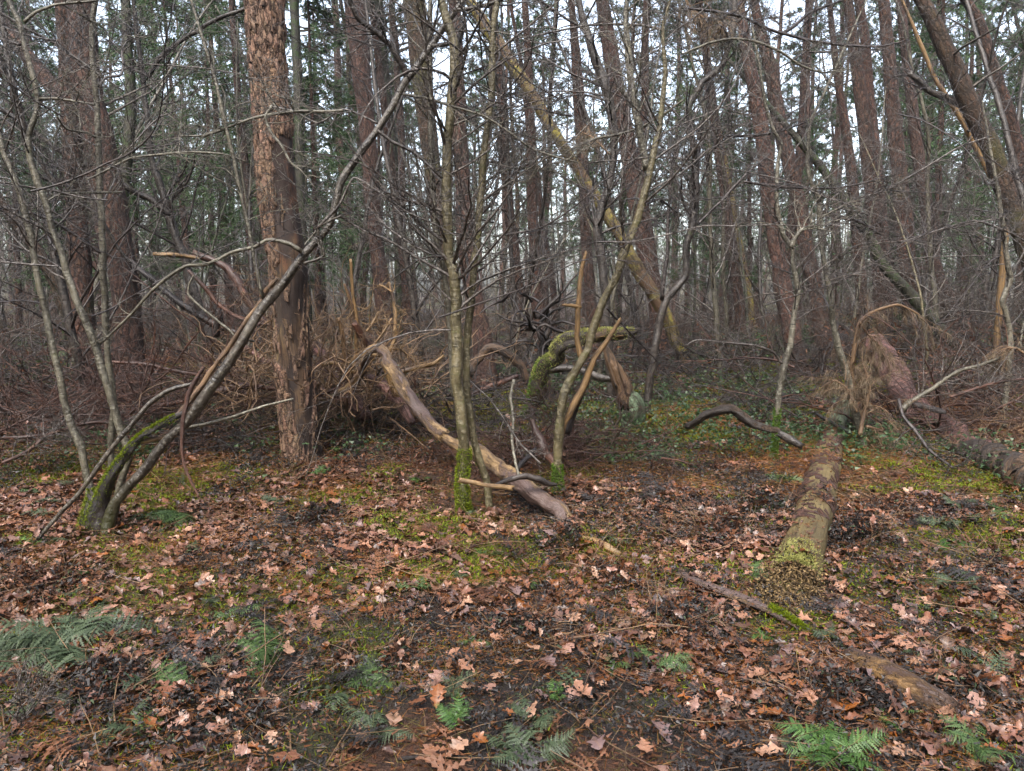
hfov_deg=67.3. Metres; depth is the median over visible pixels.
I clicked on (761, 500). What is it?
bracken heap
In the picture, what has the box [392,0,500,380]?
pine tree
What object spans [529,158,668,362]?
bare sapling
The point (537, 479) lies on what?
fallen branch
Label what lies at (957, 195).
pine tree
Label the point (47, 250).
bare sapling
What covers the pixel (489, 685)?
oak leaf
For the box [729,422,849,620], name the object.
rotting log
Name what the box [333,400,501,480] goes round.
bracken heap
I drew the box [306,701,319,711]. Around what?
oak leaf
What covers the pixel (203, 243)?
bare sapling
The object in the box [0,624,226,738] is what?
bracken heap
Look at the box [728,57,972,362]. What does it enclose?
leaning pole
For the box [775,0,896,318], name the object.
pine tree
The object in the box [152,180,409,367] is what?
bare sapling
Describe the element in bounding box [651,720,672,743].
oak leaf
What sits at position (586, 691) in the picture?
oak leaf
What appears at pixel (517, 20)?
pine tree
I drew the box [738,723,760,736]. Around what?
oak leaf
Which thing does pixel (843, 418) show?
log piece
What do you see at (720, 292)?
pine tree
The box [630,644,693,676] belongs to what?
fern
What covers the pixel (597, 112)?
pine tree
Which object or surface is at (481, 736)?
oak leaf
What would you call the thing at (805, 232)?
pine tree
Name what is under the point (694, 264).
bare sapling
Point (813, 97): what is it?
pine tree
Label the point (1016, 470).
fallen pine
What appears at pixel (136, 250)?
spruce tree
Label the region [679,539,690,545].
oak leaf
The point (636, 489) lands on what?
fallen branch
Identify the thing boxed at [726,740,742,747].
oak leaf
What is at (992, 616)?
fern
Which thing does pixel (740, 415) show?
fallen branch
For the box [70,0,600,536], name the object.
leaning tree
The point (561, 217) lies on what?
needle canopy
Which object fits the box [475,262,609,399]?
root tangle
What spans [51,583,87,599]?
fern
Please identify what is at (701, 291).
pine tree
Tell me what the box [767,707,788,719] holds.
oak leaf
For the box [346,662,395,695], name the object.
fern
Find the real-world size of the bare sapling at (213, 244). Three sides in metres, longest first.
5.303 x 3.582 x 2.202 m
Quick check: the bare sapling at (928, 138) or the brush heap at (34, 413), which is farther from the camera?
the bare sapling at (928, 138)
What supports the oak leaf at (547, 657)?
on the ground at (378, 764)
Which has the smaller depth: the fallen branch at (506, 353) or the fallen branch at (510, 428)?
the fallen branch at (510, 428)
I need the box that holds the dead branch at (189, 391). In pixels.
[179,366,204,496]
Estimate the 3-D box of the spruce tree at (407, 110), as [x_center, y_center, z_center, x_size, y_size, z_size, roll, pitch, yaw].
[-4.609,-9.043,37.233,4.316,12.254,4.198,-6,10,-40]
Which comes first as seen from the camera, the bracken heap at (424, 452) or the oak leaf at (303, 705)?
the oak leaf at (303, 705)
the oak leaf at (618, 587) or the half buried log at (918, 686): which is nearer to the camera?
the half buried log at (918, 686)
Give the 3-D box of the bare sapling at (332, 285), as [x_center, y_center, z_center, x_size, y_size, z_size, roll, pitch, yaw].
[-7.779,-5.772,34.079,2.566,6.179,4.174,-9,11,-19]
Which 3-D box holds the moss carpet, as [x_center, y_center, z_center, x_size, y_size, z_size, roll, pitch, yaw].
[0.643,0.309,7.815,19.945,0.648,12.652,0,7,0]
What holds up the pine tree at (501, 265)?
on the ground at (378, 764)
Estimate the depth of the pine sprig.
8.81 m
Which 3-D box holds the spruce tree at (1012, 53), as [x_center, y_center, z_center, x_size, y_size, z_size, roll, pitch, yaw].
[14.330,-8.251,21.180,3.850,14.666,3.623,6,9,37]
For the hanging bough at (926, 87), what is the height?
1.115 m
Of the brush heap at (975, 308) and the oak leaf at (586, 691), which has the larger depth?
the brush heap at (975, 308)
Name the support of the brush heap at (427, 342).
on the ground at (378, 764)
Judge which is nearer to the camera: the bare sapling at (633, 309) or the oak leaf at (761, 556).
the oak leaf at (761, 556)
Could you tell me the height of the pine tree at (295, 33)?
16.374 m
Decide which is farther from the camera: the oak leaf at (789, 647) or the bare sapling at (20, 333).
the bare sapling at (20, 333)
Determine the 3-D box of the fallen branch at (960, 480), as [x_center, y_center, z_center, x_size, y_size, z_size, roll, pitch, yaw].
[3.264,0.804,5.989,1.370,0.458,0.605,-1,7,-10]
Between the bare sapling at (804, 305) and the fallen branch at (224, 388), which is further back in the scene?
the bare sapling at (804, 305)
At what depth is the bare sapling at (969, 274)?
14.83 m
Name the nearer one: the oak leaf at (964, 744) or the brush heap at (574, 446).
the oak leaf at (964, 744)
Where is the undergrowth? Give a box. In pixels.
[0,263,1023,439]
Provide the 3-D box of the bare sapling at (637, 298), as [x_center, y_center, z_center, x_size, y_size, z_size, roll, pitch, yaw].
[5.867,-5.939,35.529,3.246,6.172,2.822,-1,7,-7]
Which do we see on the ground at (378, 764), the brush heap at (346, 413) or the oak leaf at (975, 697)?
the brush heap at (346, 413)
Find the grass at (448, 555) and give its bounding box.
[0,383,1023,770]
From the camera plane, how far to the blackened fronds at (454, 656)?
3.16 m
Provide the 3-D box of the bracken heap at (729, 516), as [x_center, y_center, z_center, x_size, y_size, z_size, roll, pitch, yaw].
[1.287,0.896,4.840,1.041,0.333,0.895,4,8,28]
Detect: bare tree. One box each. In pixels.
[0,0,305,381]
[466,1,546,358]
[487,0,761,400]
[529,0,938,412]
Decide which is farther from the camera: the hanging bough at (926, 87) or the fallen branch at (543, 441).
the hanging bough at (926, 87)
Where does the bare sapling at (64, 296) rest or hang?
on the ground at (378, 764)
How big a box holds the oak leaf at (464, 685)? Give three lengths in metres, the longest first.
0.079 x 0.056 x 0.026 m
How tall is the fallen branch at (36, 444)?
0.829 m
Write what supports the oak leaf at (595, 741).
on the ground at (378, 764)
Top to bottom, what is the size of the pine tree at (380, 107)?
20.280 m
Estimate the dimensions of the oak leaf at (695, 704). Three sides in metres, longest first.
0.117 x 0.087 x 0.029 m
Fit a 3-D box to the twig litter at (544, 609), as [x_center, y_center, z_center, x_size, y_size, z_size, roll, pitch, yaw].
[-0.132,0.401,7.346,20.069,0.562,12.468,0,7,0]
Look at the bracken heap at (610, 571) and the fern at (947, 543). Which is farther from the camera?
the fern at (947, 543)
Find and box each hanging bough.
[0,0,175,102]
[0,35,132,263]
[853,38,994,107]
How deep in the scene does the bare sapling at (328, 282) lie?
28.14 m
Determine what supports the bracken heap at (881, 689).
on the ground at (378, 764)
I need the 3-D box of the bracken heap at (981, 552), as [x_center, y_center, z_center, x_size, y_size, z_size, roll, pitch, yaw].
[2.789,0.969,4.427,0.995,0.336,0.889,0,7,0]
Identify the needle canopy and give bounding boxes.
[0,109,1011,267]
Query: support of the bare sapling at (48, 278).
on the ground at (378, 764)
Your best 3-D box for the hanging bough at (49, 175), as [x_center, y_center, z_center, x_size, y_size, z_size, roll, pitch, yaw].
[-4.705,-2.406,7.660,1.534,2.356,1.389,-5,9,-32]
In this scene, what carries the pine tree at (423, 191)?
on the ground at (378, 764)
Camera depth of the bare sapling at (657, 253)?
23.12 m
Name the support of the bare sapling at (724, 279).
on the ground at (378, 764)
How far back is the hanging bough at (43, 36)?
5.73 m
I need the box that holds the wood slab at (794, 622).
[675,571,815,635]
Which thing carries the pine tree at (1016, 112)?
on the ground at (378, 764)
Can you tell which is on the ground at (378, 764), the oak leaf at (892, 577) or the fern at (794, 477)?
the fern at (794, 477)
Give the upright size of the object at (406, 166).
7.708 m
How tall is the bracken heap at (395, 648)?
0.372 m
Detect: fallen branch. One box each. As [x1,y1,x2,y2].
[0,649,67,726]
[0,660,90,738]
[1,387,94,468]
[1,387,142,454]
[104,351,273,394]
[124,359,274,416]
[129,258,235,340]
[152,252,205,261]
[187,269,273,349]
[193,250,273,348]
[212,302,222,337]
[398,754,496,760]
[416,558,449,573]
[457,477,514,490]
[463,534,491,555]
[470,343,529,381]
[470,380,553,471]
[472,374,518,396]
[495,473,556,486]
[508,379,518,473]
[518,447,536,469]
[529,418,552,466]
[549,364,610,382]
[575,534,621,556]
[589,473,665,480]
[600,487,677,493]
[684,404,781,432]
[775,430,804,449]
[799,644,899,742]
[815,413,851,434]
[849,461,1000,489]
[886,396,1002,481]
[902,310,1023,411]
[950,344,1023,421]
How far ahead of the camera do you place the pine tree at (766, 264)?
74.90 m
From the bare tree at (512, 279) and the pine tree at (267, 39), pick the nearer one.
the pine tree at (267, 39)
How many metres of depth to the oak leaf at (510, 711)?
2.76 m
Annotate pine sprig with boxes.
[667,59,706,142]
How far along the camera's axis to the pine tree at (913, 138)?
16.38 m
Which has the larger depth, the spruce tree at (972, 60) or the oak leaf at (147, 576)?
the spruce tree at (972, 60)
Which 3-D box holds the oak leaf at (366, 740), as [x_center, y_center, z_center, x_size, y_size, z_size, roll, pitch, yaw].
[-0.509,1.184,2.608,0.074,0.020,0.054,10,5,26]
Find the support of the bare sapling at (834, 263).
on the ground at (378, 764)
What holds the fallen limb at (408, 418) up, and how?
on the fallen pine at (531, 492)
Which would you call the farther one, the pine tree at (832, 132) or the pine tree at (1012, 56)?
the pine tree at (832, 132)
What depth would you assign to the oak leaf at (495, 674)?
3.05 m
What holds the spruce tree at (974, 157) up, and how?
on the ground at (378, 764)
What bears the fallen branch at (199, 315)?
attached to the pine tree at (117, 289)
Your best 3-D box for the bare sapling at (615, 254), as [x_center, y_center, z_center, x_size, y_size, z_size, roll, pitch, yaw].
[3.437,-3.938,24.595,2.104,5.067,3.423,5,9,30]
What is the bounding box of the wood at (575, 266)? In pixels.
[0,133,1013,314]
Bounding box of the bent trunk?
[521,324,639,417]
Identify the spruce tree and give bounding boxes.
[0,0,95,337]
[0,101,62,324]
[6,0,89,292]
[48,0,226,313]
[96,0,148,257]
[97,28,212,332]
[105,0,254,338]
[136,0,265,328]
[139,141,201,304]
[155,0,261,328]
[163,0,317,348]
[181,0,259,325]
[206,0,361,247]
[233,0,393,340]
[292,74,388,336]
[307,55,385,288]
[327,11,435,289]
[380,77,436,305]
[451,46,501,272]
[513,0,579,323]
[548,0,694,326]
[556,144,613,315]
[634,47,680,311]
[653,85,737,329]
[669,13,827,331]
[673,33,771,319]
[755,58,825,271]
[780,115,853,322]
[833,23,957,296]
[840,5,992,290]
[843,192,872,290]
[857,0,1008,311]
[888,116,974,299]
[917,0,1023,312]
[942,44,1023,310]
[942,59,998,270]
[946,2,1023,321]
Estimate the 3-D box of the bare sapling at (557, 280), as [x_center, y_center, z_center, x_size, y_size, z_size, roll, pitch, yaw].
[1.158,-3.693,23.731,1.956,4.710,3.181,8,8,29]
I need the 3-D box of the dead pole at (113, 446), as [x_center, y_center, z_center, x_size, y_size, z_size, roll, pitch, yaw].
[-2.462,0.491,4.732,0.990,1.003,0.043,-2,8,-15]
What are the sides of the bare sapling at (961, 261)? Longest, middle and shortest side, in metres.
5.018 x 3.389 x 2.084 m
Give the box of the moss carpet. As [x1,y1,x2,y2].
[0,346,1023,770]
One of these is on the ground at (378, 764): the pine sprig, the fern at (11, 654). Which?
the fern at (11, 654)
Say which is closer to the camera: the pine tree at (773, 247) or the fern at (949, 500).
the fern at (949, 500)
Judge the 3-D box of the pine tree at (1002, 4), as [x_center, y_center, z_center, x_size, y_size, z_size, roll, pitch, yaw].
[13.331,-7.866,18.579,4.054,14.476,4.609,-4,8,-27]
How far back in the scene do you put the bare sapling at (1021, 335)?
11.57 m
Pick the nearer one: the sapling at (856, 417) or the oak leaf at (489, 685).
the oak leaf at (489, 685)
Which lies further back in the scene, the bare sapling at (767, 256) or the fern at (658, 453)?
the bare sapling at (767, 256)
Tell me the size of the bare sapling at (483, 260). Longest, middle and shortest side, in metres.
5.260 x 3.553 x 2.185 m
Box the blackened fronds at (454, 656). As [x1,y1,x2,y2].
[0,384,1023,770]
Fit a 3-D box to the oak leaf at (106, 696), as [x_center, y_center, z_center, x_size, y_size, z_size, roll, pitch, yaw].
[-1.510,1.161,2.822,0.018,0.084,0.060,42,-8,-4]
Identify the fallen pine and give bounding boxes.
[127,250,571,522]
[863,334,1023,491]
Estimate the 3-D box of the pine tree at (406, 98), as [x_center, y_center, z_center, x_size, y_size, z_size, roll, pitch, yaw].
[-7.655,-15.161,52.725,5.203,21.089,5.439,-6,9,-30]
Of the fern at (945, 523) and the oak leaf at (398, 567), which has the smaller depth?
the oak leaf at (398, 567)
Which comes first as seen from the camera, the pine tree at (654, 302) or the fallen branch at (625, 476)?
the fallen branch at (625, 476)
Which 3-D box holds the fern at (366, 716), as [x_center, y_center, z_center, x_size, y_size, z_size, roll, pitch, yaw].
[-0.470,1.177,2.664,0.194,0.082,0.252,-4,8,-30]
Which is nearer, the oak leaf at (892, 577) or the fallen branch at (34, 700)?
the fallen branch at (34, 700)
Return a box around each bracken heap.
[0,412,158,486]
[0,536,178,625]
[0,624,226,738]
[68,644,355,770]
[132,378,279,463]
[240,493,388,545]
[277,601,484,698]
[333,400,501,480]
[420,399,647,501]
[430,588,608,665]
[513,507,673,589]
[533,531,687,609]
[567,567,771,666]
[637,496,780,547]
[695,642,980,770]
[703,468,841,522]
[784,479,938,569]
[833,480,951,533]
[847,634,1023,736]
[899,513,1023,577]
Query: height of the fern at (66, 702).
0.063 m
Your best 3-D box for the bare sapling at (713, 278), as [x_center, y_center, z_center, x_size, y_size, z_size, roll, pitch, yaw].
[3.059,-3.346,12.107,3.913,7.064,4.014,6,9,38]
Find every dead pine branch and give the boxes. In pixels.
[572,123,608,164]
[672,0,744,58]
[792,333,921,455]
[827,294,957,395]
[978,322,1023,382]
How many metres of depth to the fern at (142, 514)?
5.17 m
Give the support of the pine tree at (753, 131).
on the ground at (378, 764)
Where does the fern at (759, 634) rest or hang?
on the ground at (378, 764)
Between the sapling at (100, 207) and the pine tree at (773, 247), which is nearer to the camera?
the sapling at (100, 207)
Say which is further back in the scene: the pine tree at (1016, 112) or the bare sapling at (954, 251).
the pine tree at (1016, 112)
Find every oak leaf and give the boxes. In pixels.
[11,719,24,728]
[92,693,109,711]
[122,576,140,581]
[140,574,152,580]
[154,706,170,716]
[167,713,189,731]
[198,572,214,588]
[212,728,231,735]
[234,741,250,756]
[239,599,258,607]
[265,730,277,742]
[281,640,294,653]
[284,612,296,626]
[301,700,314,708]
[306,567,316,574]
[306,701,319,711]
[309,605,318,616]
[310,617,320,629]
[326,490,339,494]
[351,729,370,741]
[354,519,362,526]
[358,606,372,610]
[392,563,405,573]
[398,663,414,673]
[421,744,438,755]
[423,730,448,736]
[428,669,445,682]
[429,684,446,707]
[443,647,460,667]
[446,736,468,756]
[451,597,464,618]
[455,718,471,730]
[458,658,474,671]
[460,681,474,687]
[472,731,487,742]
[478,683,495,690]
[490,632,501,639]
[490,672,503,678]
[502,708,514,715]
[508,585,521,594]
[523,701,537,717]
[527,644,539,648]
[540,654,555,665]
[556,642,574,653]
[566,612,580,620]
[566,687,580,697]
[573,679,592,697]
[587,734,604,749]
[608,585,623,589]
[634,609,650,623]
[636,737,653,752]
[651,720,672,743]
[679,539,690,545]
[680,693,700,712]
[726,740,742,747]
[735,611,751,618]
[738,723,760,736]
[747,666,766,677]
[756,553,769,559]
[758,704,775,714]
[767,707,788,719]
[779,643,793,653]
[834,599,850,608]
[834,611,846,621]
[836,701,860,712]
[871,640,882,648]
[885,575,908,583]
[891,658,906,661]
[892,603,906,613]
[892,741,909,755]
[893,639,918,650]
[932,704,953,715]
[933,592,942,601]
[938,706,950,720]
[948,622,975,633]
[956,564,975,569]
[957,601,974,605]
[959,742,967,754]
[966,691,985,715]
[980,741,1001,749]
[991,584,1008,598]
[997,634,1012,640]
[1001,655,1019,670]
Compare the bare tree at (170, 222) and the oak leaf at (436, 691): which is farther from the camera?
the bare tree at (170, 222)
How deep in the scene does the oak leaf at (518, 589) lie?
3.88 m
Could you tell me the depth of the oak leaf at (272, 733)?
2.61 m
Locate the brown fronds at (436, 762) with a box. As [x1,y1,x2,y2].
[0,382,1022,770]
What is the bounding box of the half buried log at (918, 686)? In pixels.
[841,647,959,713]
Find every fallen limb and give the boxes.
[233,345,341,391]
[309,337,415,425]
[316,360,371,422]
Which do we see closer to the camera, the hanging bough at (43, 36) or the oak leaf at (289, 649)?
the oak leaf at (289, 649)
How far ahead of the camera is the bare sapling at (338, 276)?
31.23 m
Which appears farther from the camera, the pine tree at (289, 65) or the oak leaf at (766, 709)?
the pine tree at (289, 65)
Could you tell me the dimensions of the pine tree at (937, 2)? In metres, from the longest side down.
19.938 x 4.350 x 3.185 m
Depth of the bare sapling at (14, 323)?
11.14 m
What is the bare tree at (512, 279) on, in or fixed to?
on the ground at (378, 764)
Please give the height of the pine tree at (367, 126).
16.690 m
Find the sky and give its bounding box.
[0,0,1023,291]
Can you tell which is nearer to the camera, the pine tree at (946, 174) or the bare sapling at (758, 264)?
the bare sapling at (758, 264)
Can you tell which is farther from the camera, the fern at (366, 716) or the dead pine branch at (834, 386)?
the dead pine branch at (834, 386)
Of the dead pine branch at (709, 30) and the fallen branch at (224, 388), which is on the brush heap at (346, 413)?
the fallen branch at (224, 388)
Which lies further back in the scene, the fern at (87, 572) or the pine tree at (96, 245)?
the pine tree at (96, 245)
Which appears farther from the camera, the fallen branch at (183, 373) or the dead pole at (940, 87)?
the dead pole at (940, 87)
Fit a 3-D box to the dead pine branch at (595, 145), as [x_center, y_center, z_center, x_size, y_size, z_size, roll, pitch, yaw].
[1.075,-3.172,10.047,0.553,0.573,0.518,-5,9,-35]
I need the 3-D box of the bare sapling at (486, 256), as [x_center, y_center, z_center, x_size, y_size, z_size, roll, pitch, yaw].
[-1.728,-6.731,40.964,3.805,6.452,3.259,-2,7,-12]
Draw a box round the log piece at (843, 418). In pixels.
[826,401,850,425]
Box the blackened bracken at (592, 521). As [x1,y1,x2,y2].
[0,385,1023,770]
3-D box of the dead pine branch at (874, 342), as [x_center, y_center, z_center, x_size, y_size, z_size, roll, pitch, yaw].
[3.671,-0.430,7.801,1.424,1.100,0.740,-2,8,-15]
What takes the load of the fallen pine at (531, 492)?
on the ground at (378, 764)
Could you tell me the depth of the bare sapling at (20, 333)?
8.77 m
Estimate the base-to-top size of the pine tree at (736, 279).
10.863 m
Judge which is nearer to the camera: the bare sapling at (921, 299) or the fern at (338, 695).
the fern at (338, 695)
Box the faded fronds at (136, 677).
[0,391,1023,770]
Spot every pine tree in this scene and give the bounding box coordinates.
[0,0,30,307]
[0,0,53,314]
[0,0,57,294]
[0,0,150,400]
[0,19,148,345]
[0,98,110,324]
[1,45,50,271]
[1,82,23,303]
[1,82,58,311]
[2,0,58,315]
[7,0,122,326]
[15,46,59,229]
[39,0,196,410]
[41,56,62,238]
[99,0,176,317]
[111,0,191,324]
[114,79,153,240]
[144,0,288,327]
[160,0,203,304]
[189,0,261,273]
[197,71,247,307]
[215,37,320,204]
[238,0,308,145]
[240,0,311,330]
[244,0,324,466]
[286,0,359,317]
[286,27,324,307]
[287,0,345,279]
[310,83,350,271]
[313,0,412,328]
[316,3,359,313]
[318,61,361,307]
[328,2,416,272]
[333,0,417,355]
[334,111,352,301]
[336,0,481,282]
[337,0,409,362]
[371,16,436,222]
[374,0,404,348]
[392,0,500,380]
[405,93,437,300]
[436,0,498,391]
[437,0,579,335]
[440,3,525,238]
[444,0,564,343]
[460,12,524,311]
[464,3,559,315]
[466,0,691,374]
[467,115,490,299]
[469,130,501,289]
[477,0,572,325]
[498,0,573,347]
[499,160,527,289]
[516,0,592,285]
[546,0,601,351]
[552,76,577,306]
[555,105,601,304]
[558,54,622,291]
[583,0,672,357]
[585,0,705,347]
[630,0,770,339]
[631,120,684,304]
[635,0,713,314]
[639,0,756,326]
[650,0,739,318]
[656,62,695,306]
[665,42,722,307]
[673,1,796,326]
[683,162,714,304]
[703,0,813,376]
[707,0,747,312]
[722,0,832,347]
[728,0,853,319]
[732,42,776,306]
[752,149,780,301]
[753,0,843,321]
[764,0,927,325]
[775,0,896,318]
[775,1,883,276]
[783,84,850,291]
[792,25,880,311]
[805,0,1003,301]
[813,0,884,309]
[815,99,857,273]
[826,0,876,316]
[828,143,885,299]
[831,0,940,285]
[831,0,942,330]
[843,0,967,285]
[845,0,909,318]
[857,60,896,306]
[864,0,926,332]
[893,0,963,317]
[904,105,960,202]
[913,0,1023,272]
[917,0,969,279]
[918,0,1023,301]
[920,0,1023,280]
[927,90,973,303]
[928,0,1000,293]
[935,0,1018,309]
[935,6,1023,298]
[944,150,963,293]
[952,31,1018,280]
[967,0,1023,305]
[983,1,1023,307]
[991,1,1023,72]
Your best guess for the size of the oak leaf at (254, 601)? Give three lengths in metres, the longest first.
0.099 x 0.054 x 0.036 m
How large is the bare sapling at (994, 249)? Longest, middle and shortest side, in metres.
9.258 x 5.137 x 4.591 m
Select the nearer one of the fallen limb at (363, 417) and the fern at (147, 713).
the fern at (147, 713)
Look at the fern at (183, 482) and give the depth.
6.23 m
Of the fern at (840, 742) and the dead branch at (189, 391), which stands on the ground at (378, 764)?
the fern at (840, 742)
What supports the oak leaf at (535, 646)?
on the bracken heap at (521, 614)
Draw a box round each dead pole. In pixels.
[30,383,190,545]
[900,0,1008,387]
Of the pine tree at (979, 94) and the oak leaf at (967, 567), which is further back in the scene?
the pine tree at (979, 94)
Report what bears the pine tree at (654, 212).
on the ground at (378, 764)
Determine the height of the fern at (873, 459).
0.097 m
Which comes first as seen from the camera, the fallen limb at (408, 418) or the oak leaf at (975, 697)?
the oak leaf at (975, 697)
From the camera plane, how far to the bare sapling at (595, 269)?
17.98 m
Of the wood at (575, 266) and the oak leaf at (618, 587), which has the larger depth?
the wood at (575, 266)
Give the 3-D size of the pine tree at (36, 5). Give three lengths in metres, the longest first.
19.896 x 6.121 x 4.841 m
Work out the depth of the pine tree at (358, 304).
56.43 m
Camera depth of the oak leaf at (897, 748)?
2.62 m
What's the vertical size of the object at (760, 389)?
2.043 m
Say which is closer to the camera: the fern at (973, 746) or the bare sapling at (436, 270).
the fern at (973, 746)
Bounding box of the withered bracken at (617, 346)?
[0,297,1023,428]
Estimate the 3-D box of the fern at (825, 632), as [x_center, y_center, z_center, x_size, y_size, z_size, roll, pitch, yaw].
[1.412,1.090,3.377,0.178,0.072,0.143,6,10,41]
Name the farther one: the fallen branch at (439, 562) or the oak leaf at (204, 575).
the fallen branch at (439, 562)
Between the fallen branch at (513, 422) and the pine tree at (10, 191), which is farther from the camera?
the pine tree at (10, 191)
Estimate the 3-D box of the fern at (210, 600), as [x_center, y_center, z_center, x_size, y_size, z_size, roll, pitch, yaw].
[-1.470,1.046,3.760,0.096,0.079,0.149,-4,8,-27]
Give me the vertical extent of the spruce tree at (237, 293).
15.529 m
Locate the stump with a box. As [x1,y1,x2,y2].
[603,346,647,427]
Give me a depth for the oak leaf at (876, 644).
3.27 m
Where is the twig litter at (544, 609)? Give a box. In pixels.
[0,367,1023,770]
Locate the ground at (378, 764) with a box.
[0,292,1023,770]
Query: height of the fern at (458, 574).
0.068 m
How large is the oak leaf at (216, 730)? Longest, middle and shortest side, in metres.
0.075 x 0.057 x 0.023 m
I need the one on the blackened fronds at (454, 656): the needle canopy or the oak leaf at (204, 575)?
the oak leaf at (204, 575)
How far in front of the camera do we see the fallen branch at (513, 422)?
5.50 m
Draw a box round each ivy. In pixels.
[0,311,1023,531]
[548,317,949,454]
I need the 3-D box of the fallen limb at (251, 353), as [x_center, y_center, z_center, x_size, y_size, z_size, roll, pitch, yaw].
[-2.425,-0.202,8.246,1.409,0.548,0.086,2,8,18]
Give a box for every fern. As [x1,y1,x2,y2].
[0,596,158,677]
[0,623,103,674]
[0,696,54,719]
[12,350,68,370]
[18,488,40,493]
[20,536,43,544]
[22,535,67,547]
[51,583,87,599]
[53,691,86,718]
[68,564,95,574]
[93,707,169,752]
[96,697,150,747]
[128,512,153,520]
[137,507,198,530]
[143,566,174,578]
[145,656,196,698]
[151,653,224,677]
[171,473,185,484]
[185,539,199,552]
[202,594,220,607]
[204,603,262,620]
[227,617,290,676]
[259,493,295,505]
[285,650,397,713]
[307,465,331,473]
[341,683,370,703]
[342,705,413,746]
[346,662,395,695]
[377,648,431,669]
[396,575,430,590]
[410,476,430,482]
[427,670,475,697]
[433,692,472,729]
[450,569,468,577]
[457,627,491,649]
[473,548,506,559]
[484,721,575,769]
[504,692,562,730]
[535,678,566,699]
[604,650,650,677]
[622,446,682,465]
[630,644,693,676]
[747,560,767,582]
[751,628,773,640]
[765,472,802,483]
[775,716,888,770]
[775,722,808,751]
[811,623,856,648]
[850,454,881,464]
[871,705,923,735]
[903,640,939,663]
[910,604,932,610]
[916,515,962,528]
[933,567,980,588]
[934,663,973,689]
[935,537,970,550]
[937,714,1023,765]
[941,494,976,508]
[966,513,989,520]
[970,607,998,622]
[975,500,1011,523]
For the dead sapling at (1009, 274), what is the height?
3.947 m
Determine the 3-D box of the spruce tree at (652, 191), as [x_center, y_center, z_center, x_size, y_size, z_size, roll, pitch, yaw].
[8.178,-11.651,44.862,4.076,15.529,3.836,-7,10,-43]
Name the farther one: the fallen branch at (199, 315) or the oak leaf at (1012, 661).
the fallen branch at (199, 315)
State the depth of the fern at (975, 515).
4.98 m
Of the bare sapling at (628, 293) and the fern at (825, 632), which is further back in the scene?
the bare sapling at (628, 293)
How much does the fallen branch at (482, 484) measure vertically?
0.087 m
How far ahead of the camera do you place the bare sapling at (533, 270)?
13.09 m
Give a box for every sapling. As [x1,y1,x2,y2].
[0,0,196,355]
[0,0,219,417]
[0,0,286,518]
[0,0,348,469]
[0,0,349,496]
[0,60,100,374]
[0,79,46,338]
[0,95,35,335]
[0,100,143,320]
[0,149,161,354]
[0,225,26,299]
[0,242,39,360]
[1,232,60,329]
[2,174,54,314]
[4,175,98,303]
[5,234,53,325]
[7,0,265,371]
[68,179,253,405]
[94,84,306,370]
[134,1,295,367]
[138,39,230,324]
[138,79,220,325]
[139,68,250,346]
[141,249,204,321]
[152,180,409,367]
[154,5,380,359]
[156,47,332,379]
[184,187,245,303]
[198,22,360,331]
[200,93,331,318]
[218,0,667,507]
[234,233,322,337]
[236,62,355,307]
[247,0,727,531]
[286,0,535,384]
[302,0,446,348]
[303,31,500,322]
[307,91,452,333]
[307,218,336,337]
[308,233,356,328]
[310,231,345,301]
[312,232,359,315]
[407,221,436,320]
[415,260,440,315]
[418,188,455,305]
[419,0,905,494]
[440,159,663,383]
[452,118,530,347]
[454,219,500,283]
[464,51,613,343]
[470,0,674,351]
[471,126,561,291]
[479,234,509,317]
[481,194,527,319]
[481,207,507,297]
[491,0,689,354]
[527,192,578,333]
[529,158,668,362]
[539,118,669,349]
[543,0,732,384]
[544,177,584,320]
[548,0,829,373]
[595,190,636,325]
[611,196,680,321]
[612,227,675,318]
[613,207,659,326]
[621,37,816,355]
[622,261,658,319]
[624,82,764,353]
[651,172,745,308]
[660,174,734,314]
[662,0,1023,447]
[666,233,716,316]
[669,182,706,313]
[675,0,1023,458]
[677,226,828,376]
[689,183,757,329]
[690,239,791,331]
[691,56,843,334]
[699,165,767,309]
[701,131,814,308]
[702,117,791,338]
[702,171,739,316]
[755,212,801,312]
[788,0,1023,354]
[788,55,1023,430]
[790,207,833,331]
[797,171,893,316]
[804,9,963,340]
[807,202,870,311]
[813,212,867,318]
[819,0,1023,353]
[822,127,1017,390]
[827,66,975,297]
[835,0,1023,340]
[863,0,1023,345]
[869,174,924,301]
[885,163,1012,306]
[898,81,1011,328]
[926,136,984,294]
[933,74,1020,310]
[940,38,1023,260]
[945,229,1022,306]
[971,191,1023,382]
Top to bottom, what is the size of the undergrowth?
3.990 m
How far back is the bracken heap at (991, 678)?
2.93 m
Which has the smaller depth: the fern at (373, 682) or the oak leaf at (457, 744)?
the oak leaf at (457, 744)
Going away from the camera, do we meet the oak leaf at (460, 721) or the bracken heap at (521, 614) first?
the oak leaf at (460, 721)
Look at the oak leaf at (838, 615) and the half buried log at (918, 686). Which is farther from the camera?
the oak leaf at (838, 615)
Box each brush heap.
[0,194,447,464]
[0,274,335,398]
[0,289,393,444]
[0,313,270,493]
[73,339,365,468]
[81,243,542,473]
[157,259,614,402]
[221,258,1022,396]
[316,319,581,460]
[409,360,721,484]
[473,260,998,397]
[635,255,1023,400]
[658,263,1023,451]
[687,237,1023,366]
[857,285,1023,418]
[866,357,1023,474]

